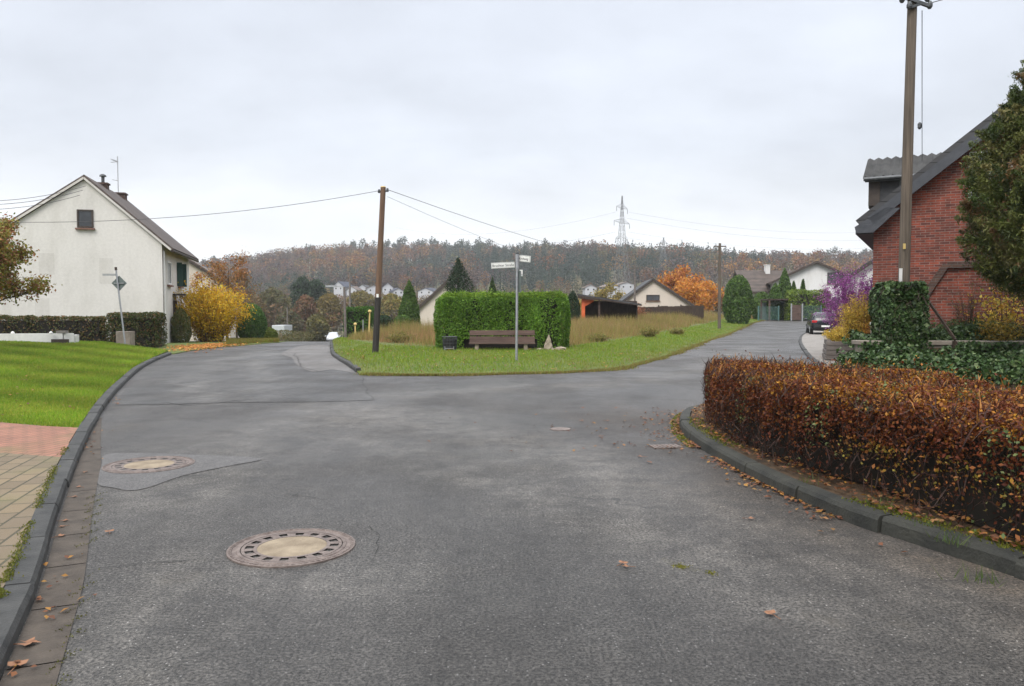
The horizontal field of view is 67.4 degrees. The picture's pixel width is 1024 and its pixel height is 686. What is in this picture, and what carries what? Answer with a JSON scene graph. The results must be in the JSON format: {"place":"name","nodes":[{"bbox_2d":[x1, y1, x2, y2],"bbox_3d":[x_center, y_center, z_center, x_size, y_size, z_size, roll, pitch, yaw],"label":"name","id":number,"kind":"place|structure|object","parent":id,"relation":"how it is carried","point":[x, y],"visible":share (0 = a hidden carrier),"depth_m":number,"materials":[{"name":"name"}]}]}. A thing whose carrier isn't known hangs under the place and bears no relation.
{"place":"outdoors","nodes":[
{"label":"outdoors","id":0,"kind":"place"},
{"bbox_2d":[0,453,60,587],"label":"driveway","id":1,"kind":"structure","parent":0,"point":[22,476],"depth_m":6.42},
{"bbox_2d":[0,422,76,456],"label":"red paving","id":2,"kind":"structure","parent":0,"point":[26,439],"depth_m":9.07,"materials":[{"name":"red brick"}]},
{"bbox_2d":[0,340,167,427],"bbox_3d":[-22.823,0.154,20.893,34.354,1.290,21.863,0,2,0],"label":"lawn","id":3,"kind":"structure","parent":0,"point":[68,399],"depth_m":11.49,"materials":[{"name":"green plant"}]},
{"bbox_2d":[0,211,55,305],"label":"deciduous tree","id":4,"kind":"object","parent":3,"relation":"on","point":[10,286],"visible":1,"depth_m":26.45,"materials":[{"name":"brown plant"}]},
{"bbox_2d":[0,331,78,342],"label":"garden wall","id":5,"kind":"structure","parent":3,"relation":"on","point":[60,336],"depth_m":29.88,"materials":[{"name":"concrete"}]},
{"bbox_2d":[0,314,108,341],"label":"hedge","id":6,"kind":"object","parent":3,"relation":"on","point":[85,328],"visible":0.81,"depth_m":32.68,"materials":[{"name":"green plant"}]},
{"bbox_2d":[152,341,296,353],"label":"verge","id":7,"kind":"structure","parent":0,"point":[178,343],"depth_m":36.18,"materials":[{"name":"brown plant"}]},
{"bbox_2d":[0,156,198,343],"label":"gabled house","id":8,"kind":"structure","parent":7,"relation":"on","point":[147,257],"depth_m":36.16,"materials":[{"name":"white paint"}]},
{"bbox_2d":[75,209,94,229],"bbox_3d":[-19.991,-5.777,35.935,0.820,0.935,0.160,-1,2,-14],"label":"window","id":9,"kind":"structure","parent":8,"relation":"in","point":[82,215],"depth_m":35.96,"materials":[{"name":"grey glass"}]},
{"bbox_2d":[177,262,186,288],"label":"window","id":10,"kind":"structure","parent":8,"relation":"in","point":[181,268],"depth_m":40.87,"materials":[{"name":"green glass"}]},
{"bbox_2d":[102,267,126,343],"bbox_3d":[-16.010,-1.466,30.972,0.944,3.189,0.112,0,2,0],"label":"traffic sign","id":11,"kind":"object","parent":7,"relation":"on","point":[119,283],"visible":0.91,"depth_m":30.96,"materials":[{"name":"metal"}]},
{"bbox_2d":[116,331,134,344],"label":"stone block","id":12,"kind":"structure","parent":7,"relation":"on","point":[130,337],"depth_m":31.37,"materials":[{"name":"grey stone"}]},
{"bbox_2d":[105,311,167,347],"bbox_3d":[-16.215,-0.598,33.229,2.292,1.608,1.222,0,2,0],"label":"hedge","id":13,"kind":"object","parent":7,"relation":"on","point":[149,330],"visible":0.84,"depth_m":32.81,"materials":[{"name":"green plant"}]},
{"bbox_2d":[170,307,191,342],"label":"shrub","id":14,"kind":"object","parent":7,"relation":"on","point":[181,321],"visible":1,"depth_m":38.74,"materials":[{"name":"green plant"}]},
{"bbox_2d":[164,342,260,352],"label":"leaf litter","id":15,"kind":"object","parent":7,"relation":"on","point":[205,345],"visible":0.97,"depth_m":33.38,"materials":[{"name":"orange plant"}]},
{"bbox_2d":[189,259,239,340],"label":"gabled house","id":16,"kind":"structure","parent":7,"relation":"on","point":[194,267],"depth_m":62.16,"materials":[{"name":"white paint"}]},
{"bbox_2d":[173,275,256,341],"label":"yellow bush","id":17,"kind":"object","parent":7,"relation":"on","point":[213,318],"visible":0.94,"depth_m":40.28,"materials":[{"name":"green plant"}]},
{"bbox_2d":[199,250,251,337],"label":"deciduous tree","id":18,"kind":"object","parent":7,"relation":"on","point":[218,266],"visible":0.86,"depth_m":49.68,"materials":[{"name":"brown plant"}]},
{"bbox_2d":[214,267,261,337],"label":"deciduous tree","id":19,"kind":"object","parent":7,"relation":"on","point":[245,286],"visible":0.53,"depth_m":57.76,"materials":[{"name":"brown plant"}]},
{"bbox_2d":[236,303,267,338],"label":"shrub","id":20,"kind":"object","parent":7,"relation":"on","point":[259,322],"visible":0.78,"depth_m":43.05,"materials":[{"name":"green plant"}]},
{"bbox_2d":[254,329,315,341],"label":"shrub","id":21,"kind":"object","parent":7,"relation":"on","point":[284,334],"visible":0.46,"depth_m":99.58,"materials":[{"name":"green plant"}]},
{"bbox_2d":[274,310,305,340],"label":"deciduous tree","id":22,"kind":"object","parent":7,"relation":"on","point":[295,319],"visible":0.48,"depth_m":133.90,"materials":[{"name":"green plant"}]},
{"bbox_2d":[113,343,372,404],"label":"resurfaced road","id":23,"kind":"structure","parent":0,"point":[265,373],"depth_m":17.43,"materials":[{"name":"grey asphalt"}]},
{"bbox_2d":[281,345,354,372],"bbox_3d":[-7.295,0.444,27.671,2.072,0.001,17.039,-1,2,-16],"label":"repaired strip","id":24,"kind":"object","parent":23,"relation":"on","point":[316,358],"visible":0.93,"depth_m":25.81,"materials":[{"name":"beige concrete"}]},
{"bbox_2d":[225,337,279,344],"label":"grass","id":25,"kind":"structure","parent":0,"point":[235,340],"depth_m":38.37,"materials":[{"name":"green plant"}]},
{"bbox_2d":[251,261,730,340],"bbox_3d":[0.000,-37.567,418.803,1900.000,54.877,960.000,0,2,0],"label":"terrain","id":26,"kind":"structure","parent":0,"point":[565,290],"depth_m":423.55,"materials":[{"name":"brown plant"}]},
{"bbox_2d":[239,296,269,334],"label":"deciduous tree","id":27,"kind":"object","parent":26,"relation":"on","point":[261,304],"visible":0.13,"depth_m":139.78,"materials":[{"name":"brown plant"}]},
{"bbox_2d":[259,287,292,324],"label":"deciduous tree","id":28,"kind":"object","parent":26,"relation":"on","point":[272,296],"visible":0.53,"depth_m":168.44,"materials":[{"name":"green plant"}]},
{"bbox_2d":[288,276,317,308],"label":"pine tree","id":29,"kind":"object","parent":26,"relation":"on","point":[303,283],"visible":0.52,"depth_m":183.44,"materials":[{"name":"green plant"}]},
{"bbox_2d":[290,294,319,331],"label":"deciduous tree","id":30,"kind":"object","parent":26,"relation":"on","point":[305,310],"visible":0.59,"depth_m":148.75,"materials":[{"name":"brown plant"}]},
{"bbox_2d":[305,279,326,309],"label":"pine tree","id":31,"kind":"object","parent":26,"relation":"on","point":[318,289],"visible":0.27,"depth_m":188.54,"materials":[{"name":"green plant"}]},
{"bbox_2d":[305,313,331,341],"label":"deciduous tree","id":32,"kind":"object","parent":26,"relation":"on","point":[318,326],"visible":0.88,"depth_m":126.84,"materials":[{"name":"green plant"}]},
{"bbox_2d":[315,292,342,326],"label":"deciduous tree","id":33,"kind":"object","parent":26,"relation":"on","point":[331,304],"visible":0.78,"depth_m":168.40,"materials":[{"name":"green plant"}]},
{"bbox_2d":[346,290,374,311],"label":"deciduous tree","id":34,"kind":"object","parent":26,"relation":"on","point":[363,296],"visible":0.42,"depth_m":177.63,"materials":[{"name":"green plant"}]},
{"bbox_2d":[380,293,401,321],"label":"deciduous tree","id":35,"kind":"object","parent":26,"relation":"on","point":[390,302],"visible":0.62,"depth_m":168.14,"materials":[{"name":"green plant"}]},
{"bbox_2d":[240,279,723,337],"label":"thicket","id":36,"kind":"object","parent":26,"relation":"on","point":[421,300],"visible":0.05,"depth_m":324.45,"materials":[{"name":"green plant"}]},
{"bbox_2d":[198,236,872,296],"bbox_3d":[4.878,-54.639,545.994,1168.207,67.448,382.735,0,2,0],"label":"woodland","id":37,"kind":"object","parent":26,"relation":"on","point":[475,258],"visible":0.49,"depth_m":461.29,"materials":[{"name":"brown plant"}]},
{"bbox_2d":[590,282,625,300],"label":"deciduous tree","id":38,"kind":"object","parent":26,"relation":"on","point":[609,288],"visible":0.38,"depth_m":138.43,"materials":[{"name":"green plant"}]},
{"bbox_2d":[613,196,629,283],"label":"lattice pylon","id":39,"kind":"object","parent":26,"relation":"on","point":[622,210],"visible":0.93,"depth_m":348.02,"materials":[{"name":"metal"}]},
{"bbox_2d":[656,263,704,302],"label":"deciduous tree","id":40,"kind":"object","parent":26,"relation":"on","point":[669,281],"visible":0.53,"depth_m":124.15,"materials":[{"name":"orange plant"}]},
{"bbox_2d":[674,276,724,311],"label":"deciduous tree","id":41,"kind":"object","parent":26,"relation":"on","point":[696,296],"visible":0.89,"depth_m":116.87,"materials":[{"name":"orange plant"}]},
{"bbox_2d":[0,320,1023,685],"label":"road","id":42,"kind":"structure","parent":0,"point":[488,558],"depth_m":4.87,"materials":[{"name":"grey asphalt"}]},
{"bbox_2d":[0,418,101,685],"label":"gutter","id":43,"kind":"object","parent":42,"relation":"on","point":[39,626],"visible":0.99,"depth_m":4.45,"materials":[{"name":"grey concrete"}]},
{"bbox_2d":[49,492,106,685],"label":"moss","id":44,"kind":"object","parent":43,"relation":"on","point":[78,631],"visible":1,"depth_m":4.21,"materials":[{"name":"green plant"}]},
{"bbox_2d":[11,397,120,676],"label":"fallen leaves","id":45,"kind":"object","parent":42,"relation":"on","point":[45,616],"depth_m":4.23,"materials":[{"name":"brown plant"}]},
{"bbox_2d":[0,352,171,679],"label":"kerb","id":46,"kind":"structure","parent":42,"relation":"on","point":[16,603],"depth_m":5.19,"materials":[{"name":"grey concrete"}]},
{"bbox_2d":[0,446,69,597],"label":"moss","id":47,"kind":"object","parent":46,"relation":"on","point":[7,578],"visible":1,"depth_m":5.07,"materials":[{"name":"green plant"}]},
{"bbox_2d":[98,453,260,489],"bbox_3d":[-3.825,1.267,7.941,1.790,0.001,1.660,1,3,25],"label":"asphalt patch","id":48,"kind":"object","parent":42,"relation":"on","point":[132,481],"visible":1,"depth_m":7.74,"materials":[{"name":"grey asphalt"}]},
{"bbox_2d":[101,456,194,473],"bbox_3d":[-3.773,1.287,7.989,0.880,0.066,0.880,-2,3,-34],"label":"manhole cover","id":49,"kind":"object","parent":48,"relation":"on","point":[154,463],"visible":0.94,"depth_m":7.95,"materials":[{"name":"metal"}]},
{"bbox_2d":[226,528,355,567],"bbox_3d":[-1.489,1.402,5.203,0.840,0.066,0.840,0,2,0],"label":"manhole cover","id":50,"kind":"object","parent":42,"relation":"on","point":[275,550],"visible":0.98,"depth_m":5.14,"materials":[{"name":"metal"}]},
{"bbox_2d":[330,342,360,371],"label":"kerb","id":51,"kind":"structure","parent":42,"relation":"on","point":[355,368],"depth_m":23.92,"materials":[{"name":"grey concrete"}]},
{"bbox_2d":[766,283,783,319],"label":"conifer","id":52,"kind":"object","parent":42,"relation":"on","point":[775,292],"visible":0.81,"depth_m":87.26,"materials":[{"name":"green plant"}]},
{"bbox_2d":[649,410,907,551],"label":"fallen leaves","id":53,"kind":"object","parent":42,"relation":"on","point":[691,442],"visible":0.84,"depth_m":7.22,"materials":[{"name":"orange plant"}]},
{"bbox_2d":[778,267,791,319],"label":"conifer","id":54,"kind":"object","parent":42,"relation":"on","point":[784,284],"visible":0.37,"depth_m":88.33,"materials":[{"name":"green plant"}]},
{"bbox_2d":[783,289,831,320],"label":"hedge","id":55,"kind":"object","parent":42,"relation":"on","point":[804,297],"visible":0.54,"depth_m":85.29,"materials":[{"name":"green plant"}]},
{"bbox_2d":[679,404,1023,580],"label":"kerb","id":56,"kind":"structure","parent":42,"relation":"on","point":[995,557],"depth_m":5.64,"materials":[{"name":"grey concrete"}]},
{"bbox_2d":[0,0,1023,263],"label":"sky","id":57,"kind":"structure","parent":0,"point":[517,116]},
{"bbox_2d":[332,317,762,373],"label":"meadow","id":58,"kind":"structure","parent":0,"point":[439,364],"depth_m":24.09,"materials":[{"name":"green plant"}]},
{"bbox_2d":[343,306,373,336],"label":"hedge","id":59,"kind":"object","parent":58,"relation":"on","point":[357,317],"visible":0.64,"depth_m":52.12,"materials":[{"name":"green plant"}]},
{"bbox_2d":[372,186,388,352],"bbox_3d":[-4.710,-2.589,27.480,0.634,5.994,0.237,0,2,-8],"label":"utility pole","id":60,"kind":"object","parent":58,"relation":"on","point":[382,190],"visible":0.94,"depth_m":27.40,"materials":[{"name":"wood"}]},
{"bbox_2d":[383,330,418,342],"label":"weed clump","id":61,"kind":"object","parent":58,"relation":"on","point":[392,336],"visible":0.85,"depth_m":35.77,"materials":[{"name":"yellow plant"}]},
{"bbox_2d":[398,279,420,325],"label":"thuja","id":62,"kind":"object","parent":58,"relation":"on","point":[409,307],"visible":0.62,"depth_m":55.58,"materials":[{"name":"green plant"}]},
{"bbox_2d":[416,280,472,326],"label":"gabled house","id":63,"kind":"structure","parent":58,"relation":"on","point":[426,308],"depth_m":78.15,"materials":[{"name":"white paint"}]},
{"bbox_2d":[442,336,456,349],"bbox_3d":[-2.364,0.034,29.226,0.576,0.578,0.578,0,2,0],"label":"litter basket","id":64,"kind":"object","parent":58,"relation":"on","point":[450,343],"visible":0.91,"depth_m":29.02,"materials":[{"name":"metal"}]},
{"bbox_2d":[443,257,476,292],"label":"spruce","id":65,"kind":"object","parent":58,"relation":"on","point":[459,270],"visible":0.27,"depth_m":53.63,"materials":[{"name":"green plant"}]},
{"bbox_2d":[433,288,570,348],"bbox_3d":[-0.379,-0.985,30.983,5.601,2.480,2.093,0,2,0],"label":"hedge","id":66,"kind":"object","parent":58,"relation":"on","point":[460,315],"visible":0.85,"depth_m":30.29,"materials":[{"name":"green plant"}]},
{"bbox_2d":[469,330,534,349],"bbox_3d":[-0.378,-0.081,29.370,2.514,0.795,0.672,0,2,0],"label":"park bench","id":67,"kind":"object","parent":58,"relation":"on","point":[525,340],"visible":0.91,"depth_m":29.57,"materials":[{"name":"wood"}]},
{"bbox_2d":[349,348,660,372],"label":"fallen leaves","id":68,"kind":"object","parent":58,"relation":"on","point":[497,360],"visible":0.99,"depth_m":24.36,"materials":[{"name":"orange plant"}]},
{"bbox_2d":[491,252,530,360],"bbox_3d":[0.002,-1.067,22.948,1.199,3.299,0.452,0,2,10],"label":"street sign","id":69,"kind":"object","parent":58,"relation":"on","point":[518,259],"visible":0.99,"depth_m":22.88,"materials":[{"name":"metal"}]},
{"bbox_2d":[347,308,752,346],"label":"dry grass","id":70,"kind":"structure","parent":58,"relation":"on","point":[581,327],"depth_m":43.79,"materials":[{"name":"beige plant"}]},
{"bbox_2d":[356,320,765,375],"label":"curb","id":71,"kind":"structure","parent":58,"relation":"on","point":[673,353],"depth_m":20.03,"materials":[{"name":"grey concrete"}]},
{"bbox_2d":[568,291,580,320],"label":"thuja","id":72,"kind":"object","parent":58,"relation":"on","point":[573,298],"visible":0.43,"depth_m":54.65,"materials":[{"name":"green plant"}]},
{"bbox_2d":[577,294,641,320],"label":"shed","id":73,"kind":"structure","parent":58,"relation":"on","point":[593,308],"depth_m":61.38,"materials":[{"name":"red paint"}]},
{"bbox_2d":[619,278,694,306],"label":"gabled house","id":74,"kind":"structure","parent":58,"relation":"on","point":[652,292],"depth_m":91.81,"materials":[{"name":"paint"}]},
{"bbox_2d":[639,305,703,319],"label":"board fence","id":75,"kind":"object","parent":58,"relation":"on","point":[697,311],"visible":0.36,"depth_m":75.92,"materials":[{"name":"grey wood"}]},
{"bbox_2d":[714,243,725,327],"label":"utility pole","id":76,"kind":"object","parent":58,"relation":"on","point":[719,289],"visible":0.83,"depth_m":61.78,"materials":[{"name":"brown wood"}]},
{"bbox_2d":[722,274,754,323],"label":"round tree","id":77,"kind":"object","parent":58,"relation":"on","point":[738,300],"visible":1,"depth_m":73.06,"materials":[{"name":"green plant"}]},
{"bbox_2d":[751,292,768,318],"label":"round tree","id":78,"kind":"object","parent":58,"relation":"on","point":[758,297],"visible":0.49,"depth_m":89.27,"materials":[{"name":"green plant"}]},
{"bbox_2d":[732,265,792,296],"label":"gabled house","id":79,"kind":"structure","parent":58,"relation":"on","point":[758,280],"depth_m":102.51,"materials":[{"name":"brown tile"}]},
{"bbox_2d":[760,299,788,320],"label":"carport","id":80,"kind":"object","parent":58,"relation":"on","point":[763,305],"visible":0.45,"depth_m":88.20,"materials":[{"name":"grey metal"}]},
{"bbox_2d":[766,261,846,312],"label":"gabled house","id":81,"kind":"structure","parent":58,"relation":"on","point":[813,275],"depth_m":96.72,"materials":[{"name":"white paint"}]},
{"bbox_2d":[790,304,802,320],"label":"garden gate","id":82,"kind":"structure","parent":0,"point":[795,314],"depth_m":83.53,"materials":[{"name":"wood"}]},
{"bbox_2d":[802,331,840,365],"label":"forecourt","id":83,"kind":"structure","parent":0,"point":[813,343],"depth_m":35.49,"materials":[{"name":"concrete"}]},
{"bbox_2d":[804,312,835,333],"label":"parked car","id":84,"kind":"object","parent":83,"relation":"on","point":[815,323],"visible":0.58,"depth_m":50.27,"materials":[{"name":"black paint"}]},
{"bbox_2d":[822,339,852,359],"bbox_3d":[10.517,0.209,24.617,0.975,0.622,1.490,1,2,18],"label":"timber planter","id":85,"kind":"object","parent":83,"relation":"on","point":[830,347],"visible":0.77,"depth_m":24.00,"materials":[{"name":"wood"}]},
{"bbox_2d":[822,326,848,341],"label":"yellow shrub","id":86,"kind":"object","parent":85,"relation":"in","point":[835,335],"visible":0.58,"depth_m":24.36,"materials":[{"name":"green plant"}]},
{"bbox_2d":[834,259,872,299],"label":"gabled house","id":87,"kind":"structure","parent":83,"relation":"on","point":[868,264],"depth_m":58.68,"materials":[{"name":"white paint"}]},
{"bbox_2d":[690,384,1023,550],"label":"planting bed","id":88,"kind":"object","parent":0,"point":[845,493],"visible":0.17,"depth_m":6.57,"materials":[{"name":"soil"}]},
{"bbox_2d":[687,404,1023,553],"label":"moss","id":89,"kind":"object","parent":88,"relation":"on","point":[1007,546],"visible":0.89,"depth_m":5.53,"materials":[{"name":"green plant"}]},
{"bbox_2d":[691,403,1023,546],"bbox_3d":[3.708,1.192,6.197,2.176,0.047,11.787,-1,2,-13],"label":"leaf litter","id":90,"kind":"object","parent":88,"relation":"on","point":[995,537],"visible":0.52,"depth_m":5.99,"materials":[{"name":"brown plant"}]},
{"bbox_2d":[699,349,1023,541],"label":"hedge","id":91,"kind":"object","parent":88,"relation":"on","point":[946,443],"visible":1,"depth_m":6.30,"materials":[{"name":"brown plant"}]},
{"bbox_2d":[832,342,1023,389],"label":"ivy bank","id":92,"kind":"structure","parent":88,"relation":"on","point":[1005,365],"depth_m":13.56,"materials":[{"name":"green plant"}]},
{"bbox_2d":[954,60,1023,308],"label":"conifer","id":93,"kind":"object","parent":92,"relation":"on","point":[1002,136],"visible":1,"depth_m":13.50,"materials":[{"name":"green plant"}]},
{"bbox_2d":[851,340,1023,351],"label":"garden wall","id":94,"kind":"structure","parent":88,"relation":"on","point":[938,343],"depth_m":15.10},
{"bbox_2d":[857,340,1023,380],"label":"hanging ivy","id":95,"kind":"object","parent":94,"relation":"hanging from","point":[973,346],"visible":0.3,"depth_m":14.94,"materials":[{"name":"green plant"}]},
{"bbox_2d":[853,348,997,380],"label":"garden terrace","id":96,"kind":"structure","parent":0,"point":[938,352],"depth_m":15.07,"materials":[{"name":"stone"}]},
{"bbox_2d":[812,258,872,330],"bbox_3d":[12.232,-1.267,27.387,2.651,3.447,2.883,0,2,0],"label":"berry shrub","id":97,"kind":"object","parent":96,"relation":"on","point":[848,289],"visible":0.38,"depth_m":27.31,"materials":[{"name":"purple plant"}]},
{"bbox_2d":[834,290,870,336],"bbox_3d":[10.178,-0.609,22.278,1.645,1.874,1.699,1,2,13],"label":"yellow shrub","id":98,"kind":"object","parent":96,"relation":"on","point":[854,320],"visible":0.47,"depth_m":22.15,"materials":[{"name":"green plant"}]},
{"bbox_2d":[853,260,872,305],"bbox_3d":[11.461,-1.419,23.483,1.674,2.493,1.815,0,2,0],"label":"berry shrub","id":99,"kind":"object","parent":96,"relation":"on","point":[866,288],"visible":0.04,"depth_m":23.73,"materials":[{"name":"purple plant"}]},
{"bbox_2d":[866,279,930,354],"bbox_3d":[7.735,-0.411,15.315,1.195,1.867,1.209,0,2,0],"label":"ivy clump","id":100,"kind":"object","parent":96,"relation":"on","point":[898,311],"visible":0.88,"depth_m":15.01,"materials":[{"name":"green plant"}]},
{"bbox_2d":[898,0,932,281],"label":"utility pole","id":101,"kind":"object","parent":96,"relation":"on","point":[906,186],"visible":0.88,"depth_m":15.67,"materials":[{"name":"brown wood"}]},
{"bbox_2d":[841,321,1023,347],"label":"ivy bank","id":102,"kind":"structure","parent":96,"relation":"on","point":[856,334],"depth_m":15.54,"materials":[{"name":"green plant"}]},
{"bbox_2d":[855,103,1023,332],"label":"brick house","id":103,"kind":"structure","parent":96,"relation":"on","point":[936,261],"depth_m":19.22,"materials":[{"name":"brick"}]},
{"bbox_2d":[927,298,956,355],"bbox_3d":[8.518,-0.327,15.359,0.075,1.439,0.974,0,2,-12],"label":"handrail","id":104,"kind":"object","parent":96,"relation":"on","point":[949,331],"visible":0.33,"depth_m":15.14,"materials":[{"name":"grey metal"}]},
{"bbox_2d":[930,312,993,339],"bbox_3d":[9.426,-0.276,16.139,1.582,0.762,1.594,0,2,0],"label":"green shrub","id":105,"kind":"object","parent":96,"relation":"on","point":[942,327],"visible":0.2,"depth_m":15.98,"materials":[{"name":"green plant"}]},
{"bbox_2d":[941,275,990,325],"bbox_3d":[9.625,-0.711,16.225,1.125,1.619,0.887,-1,3,-23],"label":"bare shrub","id":106,"kind":"object","parent":96,"relation":"on","point":[971,304],"visible":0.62,"depth_m":16.10,"materials":[{"name":"brown plant"}]},
{"bbox_2d":[960,287,1023,340],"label":"yellow shrub","id":107,"kind":"object","parent":96,"relation":"on","point":[1008,315],"visible":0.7,"depth_m":15.57,"materials":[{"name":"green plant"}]},
{"bbox_2d":[969,312,1023,340],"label":"yellow shrub","id":108,"kind":"object","parent":96,"relation":"on","point":[994,329],"visible":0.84,"depth_m":15.22,"materials":[{"name":"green plant"}]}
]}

